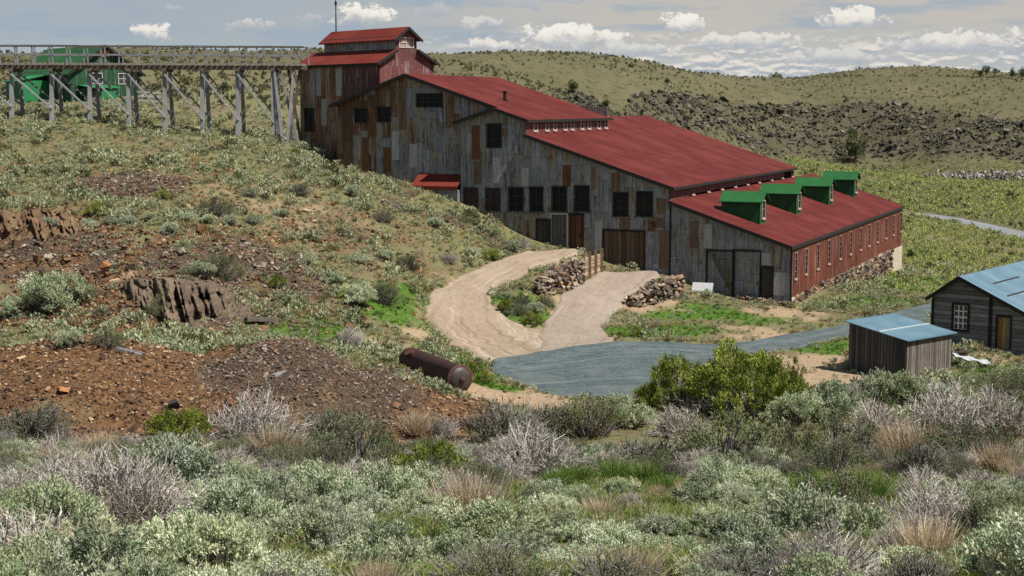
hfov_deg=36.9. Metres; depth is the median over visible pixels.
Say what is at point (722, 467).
sagebrush
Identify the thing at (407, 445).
dark brush
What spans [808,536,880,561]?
sagebrush
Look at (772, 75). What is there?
tree
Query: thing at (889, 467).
dead brush
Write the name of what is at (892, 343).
board shed
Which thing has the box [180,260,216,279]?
sagebrush
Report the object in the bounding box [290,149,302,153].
green bush
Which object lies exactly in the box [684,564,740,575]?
sagebrush
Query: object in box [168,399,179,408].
boulder
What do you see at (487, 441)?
dark brush
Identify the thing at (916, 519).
dead brush
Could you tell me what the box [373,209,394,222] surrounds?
dark brush
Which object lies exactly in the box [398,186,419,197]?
dry grass clump
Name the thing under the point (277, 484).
sagebrush
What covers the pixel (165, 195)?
green bush
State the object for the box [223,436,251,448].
dark brush
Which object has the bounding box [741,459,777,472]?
dead brush
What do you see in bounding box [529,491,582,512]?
sagebrush
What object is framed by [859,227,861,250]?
window
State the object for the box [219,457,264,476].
sagebrush
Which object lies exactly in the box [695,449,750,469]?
sagebrush
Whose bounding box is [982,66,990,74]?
tree
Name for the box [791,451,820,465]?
dark brush
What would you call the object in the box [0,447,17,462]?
dark brush
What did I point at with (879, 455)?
dark brush
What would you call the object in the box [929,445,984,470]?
dead brush
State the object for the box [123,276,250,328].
rock outcrop
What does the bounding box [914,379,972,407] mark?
sagebrush
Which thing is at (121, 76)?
window
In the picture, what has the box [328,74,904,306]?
mill building
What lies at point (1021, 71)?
tree
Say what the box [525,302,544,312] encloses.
sagebrush
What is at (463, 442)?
dead brush
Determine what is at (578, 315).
earth apron
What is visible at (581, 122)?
window
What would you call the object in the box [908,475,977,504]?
sagebrush
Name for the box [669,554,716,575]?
sagebrush
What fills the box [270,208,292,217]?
sagebrush
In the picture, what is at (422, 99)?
window
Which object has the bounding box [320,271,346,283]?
sagebrush
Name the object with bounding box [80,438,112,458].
dark brush
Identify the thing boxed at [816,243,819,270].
window
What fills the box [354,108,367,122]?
window
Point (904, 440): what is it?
dry grass clump
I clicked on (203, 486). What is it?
sagebrush
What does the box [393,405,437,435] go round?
dry grass clump
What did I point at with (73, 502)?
sagebrush
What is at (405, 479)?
sagebrush
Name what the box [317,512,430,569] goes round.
sagebrush
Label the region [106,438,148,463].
dark brush
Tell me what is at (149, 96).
rail fence
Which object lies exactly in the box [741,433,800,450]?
dry grass clump
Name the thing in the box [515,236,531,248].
dead brush
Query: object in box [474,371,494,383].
green bush
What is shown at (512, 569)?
dark brush
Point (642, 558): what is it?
dry grass clump
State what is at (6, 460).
dead brush
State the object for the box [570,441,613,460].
sagebrush
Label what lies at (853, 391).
dead brush
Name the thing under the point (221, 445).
dark brush
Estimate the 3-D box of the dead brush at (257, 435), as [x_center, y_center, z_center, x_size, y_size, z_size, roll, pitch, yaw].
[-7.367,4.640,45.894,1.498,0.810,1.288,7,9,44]
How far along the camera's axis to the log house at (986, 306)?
89.42 m
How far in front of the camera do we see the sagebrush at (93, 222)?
90.28 m
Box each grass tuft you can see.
[536,466,580,484]
[550,460,602,483]
[582,452,642,479]
[616,453,678,485]
[641,472,686,494]
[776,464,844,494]
[814,461,908,504]
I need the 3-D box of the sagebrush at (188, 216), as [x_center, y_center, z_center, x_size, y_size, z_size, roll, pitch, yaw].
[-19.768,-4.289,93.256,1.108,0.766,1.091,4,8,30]
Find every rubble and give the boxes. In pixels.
[0,152,575,444]
[548,88,1023,163]
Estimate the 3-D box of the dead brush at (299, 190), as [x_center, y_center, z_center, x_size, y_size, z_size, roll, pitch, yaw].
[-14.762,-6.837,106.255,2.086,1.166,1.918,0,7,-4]
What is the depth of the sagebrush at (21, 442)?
37.45 m
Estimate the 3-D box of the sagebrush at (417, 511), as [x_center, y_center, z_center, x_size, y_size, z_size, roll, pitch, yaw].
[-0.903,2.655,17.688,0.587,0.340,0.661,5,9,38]
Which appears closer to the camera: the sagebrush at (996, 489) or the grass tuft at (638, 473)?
the sagebrush at (996, 489)
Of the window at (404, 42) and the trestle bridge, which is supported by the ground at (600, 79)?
the trestle bridge
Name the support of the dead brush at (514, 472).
on the ground at (600, 79)
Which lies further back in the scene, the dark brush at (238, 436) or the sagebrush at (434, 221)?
the sagebrush at (434, 221)
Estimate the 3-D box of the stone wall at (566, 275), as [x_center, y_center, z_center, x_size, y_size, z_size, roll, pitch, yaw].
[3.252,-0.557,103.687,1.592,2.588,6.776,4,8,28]
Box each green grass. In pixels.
[0,99,1023,425]
[107,468,1023,575]
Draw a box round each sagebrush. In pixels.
[0,293,38,316]
[0,468,31,479]
[0,474,118,538]
[0,482,41,507]
[0,518,137,575]
[0,541,84,575]
[0,557,50,575]
[1,456,63,478]
[2,437,39,451]
[7,450,39,460]
[12,517,178,575]
[14,270,97,316]
[38,440,83,459]
[43,217,59,227]
[46,487,100,501]
[52,329,83,348]
[54,468,98,484]
[54,497,121,534]
[81,549,184,575]
[82,218,99,227]
[88,509,202,555]
[101,215,118,224]
[115,426,240,489]
[118,215,137,224]
[140,213,155,221]
[148,506,275,568]
[152,431,183,445]
[157,222,184,235]
[164,472,247,491]
[164,551,186,566]
[170,241,195,250]
[174,475,300,535]
[177,211,195,221]
[177,560,266,575]
[178,478,215,504]
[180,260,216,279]
[180,479,238,508]
[184,467,315,526]
[199,214,218,223]
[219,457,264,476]
[220,513,281,548]
[223,214,240,225]
[231,547,348,575]
[239,472,268,480]
[241,187,259,197]
[243,214,262,224]
[254,466,283,477]
[257,461,369,502]
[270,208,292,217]
[273,495,369,558]
[285,457,342,477]
[299,252,317,262]
[316,484,397,517]
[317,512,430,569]
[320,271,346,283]
[328,547,362,561]
[331,497,380,534]
[338,281,377,306]
[342,458,427,501]
[343,184,361,197]
[347,252,372,263]
[374,497,409,517]
[375,249,394,261]
[391,486,456,514]
[393,525,501,569]
[394,459,453,491]
[399,568,435,575]
[405,502,460,521]
[426,217,443,228]
[430,495,555,545]
[441,443,477,464]
[467,247,482,255]
[481,525,563,561]
[484,510,536,533]
[487,484,508,498]
[498,292,511,298]
[504,239,522,251]
[514,514,551,535]
[520,475,566,500]
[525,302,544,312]
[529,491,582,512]
[534,539,606,568]
[540,506,601,542]
[554,515,645,551]
[557,481,598,504]
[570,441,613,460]
[597,475,642,495]
[599,392,660,429]
[603,441,617,450]
[626,511,693,536]
[628,531,704,553]
[668,467,746,505]
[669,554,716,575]
[682,500,744,535]
[683,500,695,507]
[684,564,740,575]
[685,539,760,557]
[688,455,711,469]
[689,455,746,484]
[693,506,778,548]
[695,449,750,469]
[702,479,763,503]
[704,520,818,575]
[717,463,797,496]
[717,488,764,510]
[739,500,769,528]
[745,446,794,472]
[749,482,894,538]
[751,485,771,501]
[756,389,829,428]
[759,464,778,471]
[780,545,868,575]
[797,377,871,420]
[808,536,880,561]
[826,500,914,540]
[856,366,930,407]
[864,544,957,574]
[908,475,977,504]
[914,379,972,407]
[944,531,983,562]
[953,374,971,383]
[953,505,1023,575]
[961,479,1023,510]
[966,505,1023,539]
[969,503,1023,520]
[972,475,1023,504]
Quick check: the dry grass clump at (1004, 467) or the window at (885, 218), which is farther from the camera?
the window at (885, 218)
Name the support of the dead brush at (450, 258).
on the ground at (600, 79)
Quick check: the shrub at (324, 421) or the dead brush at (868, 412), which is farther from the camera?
the dead brush at (868, 412)
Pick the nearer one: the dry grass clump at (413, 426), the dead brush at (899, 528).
the dead brush at (899, 528)
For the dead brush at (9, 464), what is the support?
on the ground at (600, 79)
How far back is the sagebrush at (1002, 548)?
9.77 m
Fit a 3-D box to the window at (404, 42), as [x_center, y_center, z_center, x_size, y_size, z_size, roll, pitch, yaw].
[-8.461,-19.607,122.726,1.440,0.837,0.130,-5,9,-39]
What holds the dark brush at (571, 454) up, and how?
on the ground at (600, 79)
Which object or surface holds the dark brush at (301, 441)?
on the ground at (600, 79)
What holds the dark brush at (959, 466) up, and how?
on the ground at (600, 79)
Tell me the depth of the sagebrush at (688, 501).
22.22 m
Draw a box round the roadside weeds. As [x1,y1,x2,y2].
[404,254,930,398]
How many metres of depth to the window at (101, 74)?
150.56 m
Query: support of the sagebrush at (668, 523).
on the ground at (600, 79)
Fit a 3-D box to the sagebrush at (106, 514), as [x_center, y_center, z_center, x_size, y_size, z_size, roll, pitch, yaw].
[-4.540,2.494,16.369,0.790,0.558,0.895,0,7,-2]
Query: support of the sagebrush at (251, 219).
on the ground at (600, 79)
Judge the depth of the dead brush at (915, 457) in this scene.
28.75 m
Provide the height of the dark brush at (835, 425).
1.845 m
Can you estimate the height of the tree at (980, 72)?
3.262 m
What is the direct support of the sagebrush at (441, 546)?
on the ground at (600, 79)
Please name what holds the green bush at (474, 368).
on the ground at (600, 79)
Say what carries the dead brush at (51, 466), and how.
on the ground at (600, 79)
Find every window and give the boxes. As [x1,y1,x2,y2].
[92,73,102,83]
[118,73,125,83]
[304,108,314,131]
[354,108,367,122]
[377,107,390,122]
[399,37,413,47]
[416,93,442,106]
[463,187,477,209]
[483,188,501,211]
[486,123,501,147]
[506,187,524,212]
[527,186,544,212]
[533,122,538,131]
[545,122,549,131]
[550,186,567,212]
[553,122,557,131]
[563,122,567,130]
[570,121,574,130]
[572,185,590,212]
[580,121,584,129]
[587,121,591,129]
[597,121,600,129]
[610,192,629,217]
[634,191,653,217]
[794,252,797,280]
[804,248,807,275]
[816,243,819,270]
[827,239,830,265]
[839,235,841,259]
[849,231,852,255]
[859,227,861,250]
[868,224,870,246]
[876,221,878,242]
[885,218,887,239]
[900,212,901,232]
[951,302,969,331]
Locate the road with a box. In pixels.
[905,212,1023,238]
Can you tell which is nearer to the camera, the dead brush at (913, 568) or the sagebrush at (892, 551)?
the dead brush at (913, 568)
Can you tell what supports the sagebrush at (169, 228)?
on the ground at (600, 79)
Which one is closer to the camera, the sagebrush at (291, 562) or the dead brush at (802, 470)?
the sagebrush at (291, 562)
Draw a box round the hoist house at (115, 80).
[3,47,146,102]
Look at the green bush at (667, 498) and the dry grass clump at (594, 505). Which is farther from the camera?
the green bush at (667, 498)
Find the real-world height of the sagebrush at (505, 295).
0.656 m
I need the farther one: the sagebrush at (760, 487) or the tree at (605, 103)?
the tree at (605, 103)
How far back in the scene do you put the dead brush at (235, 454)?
32.47 m
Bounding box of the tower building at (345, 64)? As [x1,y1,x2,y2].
[299,0,439,158]
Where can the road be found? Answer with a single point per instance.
(1008, 231)
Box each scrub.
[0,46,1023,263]
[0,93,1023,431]
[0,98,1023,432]
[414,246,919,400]
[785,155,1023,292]
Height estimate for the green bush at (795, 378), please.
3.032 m
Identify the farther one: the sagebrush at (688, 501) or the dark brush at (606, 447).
the dark brush at (606, 447)
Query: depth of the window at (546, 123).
118.23 m
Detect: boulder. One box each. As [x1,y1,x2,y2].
[57,386,69,391]
[98,261,111,270]
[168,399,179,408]
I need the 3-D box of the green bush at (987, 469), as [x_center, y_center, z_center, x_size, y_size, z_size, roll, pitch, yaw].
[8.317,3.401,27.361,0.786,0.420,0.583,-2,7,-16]
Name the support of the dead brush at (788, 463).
on the ground at (600, 79)
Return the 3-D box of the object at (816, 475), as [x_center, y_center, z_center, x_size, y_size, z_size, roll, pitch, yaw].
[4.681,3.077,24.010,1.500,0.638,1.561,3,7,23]
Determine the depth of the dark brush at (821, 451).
32.56 m
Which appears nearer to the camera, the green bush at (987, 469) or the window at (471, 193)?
the green bush at (987, 469)
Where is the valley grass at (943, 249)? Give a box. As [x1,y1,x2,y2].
[788,156,1023,292]
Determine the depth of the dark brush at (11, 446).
36.26 m
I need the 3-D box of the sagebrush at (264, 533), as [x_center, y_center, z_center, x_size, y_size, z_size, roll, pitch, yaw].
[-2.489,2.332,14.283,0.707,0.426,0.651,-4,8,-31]
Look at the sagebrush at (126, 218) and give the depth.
91.48 m
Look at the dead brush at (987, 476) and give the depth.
26.63 m
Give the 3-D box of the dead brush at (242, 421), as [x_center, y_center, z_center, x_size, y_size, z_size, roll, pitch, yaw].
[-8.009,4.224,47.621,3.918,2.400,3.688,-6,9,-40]
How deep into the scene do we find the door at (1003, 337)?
88.38 m
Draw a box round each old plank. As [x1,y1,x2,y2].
[108,346,144,355]
[244,317,277,321]
[271,369,287,376]
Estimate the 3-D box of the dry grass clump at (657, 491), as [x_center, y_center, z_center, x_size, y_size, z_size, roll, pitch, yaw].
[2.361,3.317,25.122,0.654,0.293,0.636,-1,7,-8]
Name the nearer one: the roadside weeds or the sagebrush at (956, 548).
the sagebrush at (956, 548)
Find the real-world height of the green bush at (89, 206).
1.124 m
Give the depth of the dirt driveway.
94.27 m
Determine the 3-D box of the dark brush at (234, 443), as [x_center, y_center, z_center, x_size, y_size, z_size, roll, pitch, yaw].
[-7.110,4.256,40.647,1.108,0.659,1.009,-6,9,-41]
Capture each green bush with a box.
[81,200,107,215]
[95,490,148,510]
[141,406,215,436]
[151,188,173,199]
[264,273,287,288]
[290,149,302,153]
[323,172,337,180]
[389,435,467,471]
[463,360,487,374]
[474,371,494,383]
[481,247,504,260]
[496,298,512,310]
[521,310,544,325]
[610,331,629,338]
[629,324,647,336]
[631,351,719,411]
[657,495,672,504]
[673,335,812,420]
[767,355,825,396]
[950,562,982,575]
[963,467,992,481]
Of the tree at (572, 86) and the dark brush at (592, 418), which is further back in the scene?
the tree at (572, 86)
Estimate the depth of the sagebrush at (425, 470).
23.82 m
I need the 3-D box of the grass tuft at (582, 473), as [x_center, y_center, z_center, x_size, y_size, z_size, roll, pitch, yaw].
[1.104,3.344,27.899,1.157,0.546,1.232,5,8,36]
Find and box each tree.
[567,79,578,91]
[602,95,610,106]
[768,72,782,77]
[837,129,868,162]
[975,70,983,76]
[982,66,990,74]
[1009,68,1016,76]
[1017,66,1023,75]
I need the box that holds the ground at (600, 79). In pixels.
[0,47,1023,575]
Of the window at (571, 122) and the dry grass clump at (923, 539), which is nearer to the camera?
the dry grass clump at (923, 539)
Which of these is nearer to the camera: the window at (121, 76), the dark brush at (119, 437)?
the dark brush at (119, 437)
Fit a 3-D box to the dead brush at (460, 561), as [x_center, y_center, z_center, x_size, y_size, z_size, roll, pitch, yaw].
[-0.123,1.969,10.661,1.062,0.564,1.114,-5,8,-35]
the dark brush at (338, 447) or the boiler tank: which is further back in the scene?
the boiler tank
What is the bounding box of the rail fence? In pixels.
[138,91,160,104]
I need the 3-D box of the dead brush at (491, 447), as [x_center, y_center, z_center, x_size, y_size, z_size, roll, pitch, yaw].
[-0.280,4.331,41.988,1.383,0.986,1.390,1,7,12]
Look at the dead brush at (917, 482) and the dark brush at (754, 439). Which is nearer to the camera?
the dead brush at (917, 482)
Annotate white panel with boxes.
[692,282,712,292]
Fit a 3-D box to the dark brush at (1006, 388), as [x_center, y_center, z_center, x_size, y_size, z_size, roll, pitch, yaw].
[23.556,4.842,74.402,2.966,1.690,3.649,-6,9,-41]
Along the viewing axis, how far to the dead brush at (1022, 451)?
32.95 m
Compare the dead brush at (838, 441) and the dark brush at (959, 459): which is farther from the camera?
the dead brush at (838, 441)
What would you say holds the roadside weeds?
on the ground at (600, 79)
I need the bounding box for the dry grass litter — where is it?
[67,455,1021,575]
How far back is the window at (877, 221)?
138.30 m
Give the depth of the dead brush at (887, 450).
33.87 m
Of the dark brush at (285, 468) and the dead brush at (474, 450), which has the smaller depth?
the dark brush at (285, 468)
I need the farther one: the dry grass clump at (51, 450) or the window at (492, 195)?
the window at (492, 195)
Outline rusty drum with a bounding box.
[951,349,967,360]
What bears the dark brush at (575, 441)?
on the ground at (600, 79)
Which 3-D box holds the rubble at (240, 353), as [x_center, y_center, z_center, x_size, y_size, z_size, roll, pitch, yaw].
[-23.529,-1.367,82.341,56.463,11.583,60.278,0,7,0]
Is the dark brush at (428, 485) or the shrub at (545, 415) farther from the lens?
the shrub at (545, 415)
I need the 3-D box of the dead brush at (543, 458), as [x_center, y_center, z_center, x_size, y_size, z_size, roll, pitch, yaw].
[0.404,3.206,29.601,2.302,1.524,2.193,1,7,4]
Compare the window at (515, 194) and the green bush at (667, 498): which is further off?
the window at (515, 194)
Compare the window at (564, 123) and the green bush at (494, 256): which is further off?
the window at (564, 123)
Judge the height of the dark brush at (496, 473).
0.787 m
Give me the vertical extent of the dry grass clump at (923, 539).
0.539 m
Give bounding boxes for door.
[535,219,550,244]
[550,213,568,246]
[568,213,583,248]
[602,229,645,269]
[705,249,734,296]
[731,249,761,297]
[759,266,773,298]
[997,317,1009,350]
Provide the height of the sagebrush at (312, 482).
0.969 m
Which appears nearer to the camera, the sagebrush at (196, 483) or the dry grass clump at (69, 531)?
the dry grass clump at (69, 531)
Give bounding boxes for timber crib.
[582,249,602,278]
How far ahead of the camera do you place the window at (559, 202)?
114.04 m
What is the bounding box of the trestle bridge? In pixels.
[0,45,308,145]
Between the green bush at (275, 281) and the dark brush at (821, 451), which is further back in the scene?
the green bush at (275, 281)
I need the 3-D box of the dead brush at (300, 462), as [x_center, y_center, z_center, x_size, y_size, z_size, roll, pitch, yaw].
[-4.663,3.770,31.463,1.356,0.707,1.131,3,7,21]
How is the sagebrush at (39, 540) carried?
on the ground at (600, 79)
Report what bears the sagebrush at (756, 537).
on the ground at (600, 79)
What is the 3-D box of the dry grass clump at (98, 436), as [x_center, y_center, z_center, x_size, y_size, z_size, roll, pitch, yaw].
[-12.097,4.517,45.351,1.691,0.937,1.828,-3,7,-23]
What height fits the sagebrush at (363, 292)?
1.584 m
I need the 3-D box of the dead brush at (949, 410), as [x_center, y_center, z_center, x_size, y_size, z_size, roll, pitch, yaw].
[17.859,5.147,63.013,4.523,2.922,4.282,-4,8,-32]
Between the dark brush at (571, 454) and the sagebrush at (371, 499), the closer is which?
the sagebrush at (371, 499)
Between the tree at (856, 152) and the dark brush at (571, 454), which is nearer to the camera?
the dark brush at (571, 454)
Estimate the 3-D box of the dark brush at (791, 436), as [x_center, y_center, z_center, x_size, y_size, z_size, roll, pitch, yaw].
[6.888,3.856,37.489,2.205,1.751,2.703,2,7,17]
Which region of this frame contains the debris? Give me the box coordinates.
[924,166,1023,180]
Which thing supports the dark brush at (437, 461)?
on the ground at (600, 79)
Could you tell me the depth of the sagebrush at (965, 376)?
77.78 m
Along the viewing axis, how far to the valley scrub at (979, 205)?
228.67 m
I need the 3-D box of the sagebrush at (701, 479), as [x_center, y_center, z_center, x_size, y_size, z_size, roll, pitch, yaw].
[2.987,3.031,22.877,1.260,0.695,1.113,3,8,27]
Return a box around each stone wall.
[531,257,587,295]
[624,274,684,307]
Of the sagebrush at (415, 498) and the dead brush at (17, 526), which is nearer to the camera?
the dead brush at (17, 526)
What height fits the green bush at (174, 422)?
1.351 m
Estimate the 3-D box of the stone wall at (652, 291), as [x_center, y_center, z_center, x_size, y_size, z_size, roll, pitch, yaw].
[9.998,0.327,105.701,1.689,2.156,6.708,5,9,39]
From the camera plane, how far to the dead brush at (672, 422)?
63.87 m
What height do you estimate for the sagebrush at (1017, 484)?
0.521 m
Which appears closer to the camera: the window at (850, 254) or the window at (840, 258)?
the window at (840, 258)
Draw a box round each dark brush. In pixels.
[0,441,27,452]
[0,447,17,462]
[0,448,26,462]
[2,435,44,450]
[23,449,77,473]
[65,282,100,302]
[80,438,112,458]
[89,324,131,347]
[98,435,143,458]
[100,452,134,469]
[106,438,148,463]
[113,433,125,442]
[144,292,180,317]
[175,430,214,444]
[193,194,236,216]
[200,253,248,281]
[201,437,240,463]
[216,450,259,463]
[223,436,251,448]
[223,439,252,454]
[225,431,250,444]
[255,443,308,469]
[259,442,307,465]
[273,460,303,475]
[285,430,314,453]
[290,436,364,469]
[291,444,311,460]
[303,435,323,447]
[306,406,400,466]
[309,429,368,454]
[354,439,408,465]
[369,281,406,305]
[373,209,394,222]
[397,254,420,271]
[400,440,421,452]
[403,448,470,472]
[410,433,450,451]
[427,481,450,494]
[444,461,472,474]
[457,458,517,486]
[457,545,556,575]
[458,459,511,488]
[478,436,502,447]
[503,302,533,315]
[510,291,532,305]
[537,295,553,306]
[541,390,634,440]
[542,445,589,473]
[559,435,585,447]
[570,439,592,448]
[580,440,607,452]
[586,489,604,503]
[601,439,625,453]
[631,444,681,467]
[661,398,795,463]
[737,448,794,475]
[763,413,825,453]
[765,463,890,510]
[775,444,810,458]
[776,443,806,457]
[788,432,875,475]
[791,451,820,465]
[792,451,811,458]
[795,404,893,454]
[802,440,840,462]
[865,446,903,468]
[877,449,903,463]
[894,543,959,575]
[914,413,1020,458]
[930,457,978,481]
[942,492,1018,539]
[943,453,971,471]
[963,371,1023,400]
[980,430,1020,449]
[993,368,1023,390]
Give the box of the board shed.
[844,313,957,375]
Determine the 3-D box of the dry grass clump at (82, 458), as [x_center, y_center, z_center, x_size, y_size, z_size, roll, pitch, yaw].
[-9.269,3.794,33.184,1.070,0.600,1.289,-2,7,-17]
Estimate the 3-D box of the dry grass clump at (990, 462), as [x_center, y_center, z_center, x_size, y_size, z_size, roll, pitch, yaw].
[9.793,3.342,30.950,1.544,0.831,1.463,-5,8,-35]
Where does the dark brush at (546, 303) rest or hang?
on the ground at (600, 79)
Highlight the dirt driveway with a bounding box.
[425,249,614,360]
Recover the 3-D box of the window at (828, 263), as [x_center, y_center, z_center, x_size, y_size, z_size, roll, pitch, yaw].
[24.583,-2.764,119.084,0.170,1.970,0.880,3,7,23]
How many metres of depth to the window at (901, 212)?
149.53 m
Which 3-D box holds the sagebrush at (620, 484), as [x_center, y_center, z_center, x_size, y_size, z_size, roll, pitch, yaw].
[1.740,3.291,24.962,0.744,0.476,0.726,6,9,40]
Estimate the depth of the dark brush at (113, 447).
34.63 m
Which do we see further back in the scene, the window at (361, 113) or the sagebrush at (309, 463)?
the window at (361, 113)
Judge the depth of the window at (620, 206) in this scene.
112.19 m
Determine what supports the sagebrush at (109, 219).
on the ground at (600, 79)
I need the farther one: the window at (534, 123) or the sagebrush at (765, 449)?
the window at (534, 123)
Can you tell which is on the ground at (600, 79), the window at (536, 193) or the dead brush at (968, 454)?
the dead brush at (968, 454)
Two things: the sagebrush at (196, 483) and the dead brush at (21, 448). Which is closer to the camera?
the sagebrush at (196, 483)
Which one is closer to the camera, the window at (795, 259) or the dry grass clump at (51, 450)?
the dry grass clump at (51, 450)
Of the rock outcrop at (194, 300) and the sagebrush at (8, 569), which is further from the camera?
the rock outcrop at (194, 300)
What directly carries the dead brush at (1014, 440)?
on the ground at (600, 79)
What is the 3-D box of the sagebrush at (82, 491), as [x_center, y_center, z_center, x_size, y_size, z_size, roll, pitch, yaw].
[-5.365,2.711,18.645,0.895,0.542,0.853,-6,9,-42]
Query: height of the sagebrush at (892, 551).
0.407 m
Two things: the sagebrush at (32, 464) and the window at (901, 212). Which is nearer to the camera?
the sagebrush at (32, 464)
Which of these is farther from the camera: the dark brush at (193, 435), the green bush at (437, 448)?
the dark brush at (193, 435)
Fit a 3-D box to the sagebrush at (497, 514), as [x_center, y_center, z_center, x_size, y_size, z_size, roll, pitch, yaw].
[-0.206,2.388,15.168,1.284,0.639,1.356,0,7,1]
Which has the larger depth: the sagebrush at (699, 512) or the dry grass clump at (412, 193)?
the dry grass clump at (412, 193)
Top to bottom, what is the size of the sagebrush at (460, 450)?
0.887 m
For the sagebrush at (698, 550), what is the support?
on the ground at (600, 79)
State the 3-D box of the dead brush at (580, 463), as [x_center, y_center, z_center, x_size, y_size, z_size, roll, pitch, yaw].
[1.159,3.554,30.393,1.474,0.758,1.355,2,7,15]
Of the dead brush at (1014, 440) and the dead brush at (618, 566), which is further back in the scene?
the dead brush at (1014, 440)
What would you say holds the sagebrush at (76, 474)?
on the ground at (600, 79)
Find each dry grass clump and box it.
[5,512,155,550]
[32,443,75,460]
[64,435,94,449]
[74,452,98,462]
[79,428,129,445]
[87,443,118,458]
[235,418,318,451]
[332,552,417,575]
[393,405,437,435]
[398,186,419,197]
[407,466,530,514]
[430,463,483,484]
[571,538,693,575]
[575,494,620,516]
[593,516,629,529]
[641,319,661,328]
[643,482,670,495]
[673,479,686,490]
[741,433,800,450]
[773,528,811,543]
[845,462,872,472]
[856,504,981,558]
[868,459,883,471]
[869,413,959,453]
[871,419,926,446]
[878,456,906,465]
[965,437,1023,471]
[992,456,1023,473]
[1000,460,1023,476]
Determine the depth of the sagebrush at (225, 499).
15.53 m
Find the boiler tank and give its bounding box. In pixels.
[399,347,472,390]
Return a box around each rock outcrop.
[0,209,89,243]
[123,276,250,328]
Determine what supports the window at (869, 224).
in the mill building at (691, 206)
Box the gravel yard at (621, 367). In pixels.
[491,303,930,399]
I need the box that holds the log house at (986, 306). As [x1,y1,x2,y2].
[925,261,1023,354]
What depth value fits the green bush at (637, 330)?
92.38 m
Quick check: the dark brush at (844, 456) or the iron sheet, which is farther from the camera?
the iron sheet
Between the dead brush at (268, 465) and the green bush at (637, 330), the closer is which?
the dead brush at (268, 465)
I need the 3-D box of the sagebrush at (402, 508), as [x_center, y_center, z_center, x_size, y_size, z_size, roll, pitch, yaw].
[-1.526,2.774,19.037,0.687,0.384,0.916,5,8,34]
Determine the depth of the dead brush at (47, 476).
24.03 m
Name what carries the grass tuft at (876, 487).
on the ground at (600, 79)
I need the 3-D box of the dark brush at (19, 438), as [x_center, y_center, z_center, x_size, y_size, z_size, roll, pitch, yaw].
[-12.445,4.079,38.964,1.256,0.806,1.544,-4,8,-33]
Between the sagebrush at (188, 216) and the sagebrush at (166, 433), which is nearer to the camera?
the sagebrush at (166, 433)
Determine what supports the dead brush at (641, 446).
on the ground at (600, 79)
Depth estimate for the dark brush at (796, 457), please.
34.04 m
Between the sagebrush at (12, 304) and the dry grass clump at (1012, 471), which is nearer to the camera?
the dry grass clump at (1012, 471)
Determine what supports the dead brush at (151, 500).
on the ground at (600, 79)
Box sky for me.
[0,0,1023,77]
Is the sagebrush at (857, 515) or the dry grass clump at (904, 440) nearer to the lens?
the sagebrush at (857, 515)
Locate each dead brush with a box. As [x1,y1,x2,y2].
[0,397,78,440]
[0,427,25,444]
[0,454,51,478]
[0,455,11,469]
[0,464,44,490]
[0,502,111,551]
[5,445,29,453]
[13,429,111,484]
[18,471,64,492]
[28,434,65,454]
[38,436,189,504]
[56,433,85,443]
[87,452,208,526]
[115,432,147,445]
[129,479,199,511]
[193,379,314,442]
[209,443,260,468]
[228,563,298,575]
[231,441,267,462]
[248,429,271,442]
[253,459,292,472]
[255,442,298,463]
[261,455,306,469]
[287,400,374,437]
[288,181,313,195]
[323,452,380,480]
[332,321,368,346]
[360,517,424,551]
[377,447,414,468]
[422,533,575,575]
[424,408,459,439]
[437,462,496,495]
[438,251,459,263]
[438,393,552,445]
[447,439,471,448]
[465,443,488,457]
[467,446,506,466]
[482,432,506,457]
[483,413,592,480]
[484,455,532,485]
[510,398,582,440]
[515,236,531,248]
[555,536,676,575]
[556,447,598,473]
[583,444,641,471]
[604,431,696,463]
[611,491,642,506]
[642,400,721,440]
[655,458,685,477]
[657,379,727,414]
[672,444,722,468]
[676,459,701,477]
[682,542,773,575]
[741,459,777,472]
[744,501,891,575]
[775,453,809,475]
[789,459,822,475]
[811,433,853,451]
[840,375,879,399]
[842,396,923,442]
[855,440,898,466]
[866,516,917,554]
[867,493,918,522]
[868,546,962,575]
[870,458,909,477]
[870,521,934,542]
[880,463,948,497]
[884,437,954,477]
[887,472,975,528]
[891,376,999,438]
[895,507,952,532]
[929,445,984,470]
[951,467,1004,486]
[957,450,984,469]
[959,378,1023,437]
[977,432,1023,445]
[987,437,1023,457]
[1010,467,1023,484]
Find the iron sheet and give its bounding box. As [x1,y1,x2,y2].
[952,352,990,364]
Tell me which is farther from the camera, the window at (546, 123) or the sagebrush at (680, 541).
the window at (546, 123)
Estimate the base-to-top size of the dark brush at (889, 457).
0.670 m
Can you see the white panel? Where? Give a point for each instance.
(698, 286)
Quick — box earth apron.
[535,271,659,351]
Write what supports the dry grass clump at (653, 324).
on the ground at (600, 79)
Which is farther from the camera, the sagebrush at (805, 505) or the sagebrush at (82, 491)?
the sagebrush at (82, 491)
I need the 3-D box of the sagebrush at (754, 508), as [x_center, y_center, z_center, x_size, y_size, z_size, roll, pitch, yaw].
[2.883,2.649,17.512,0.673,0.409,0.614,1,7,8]
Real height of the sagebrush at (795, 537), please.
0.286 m

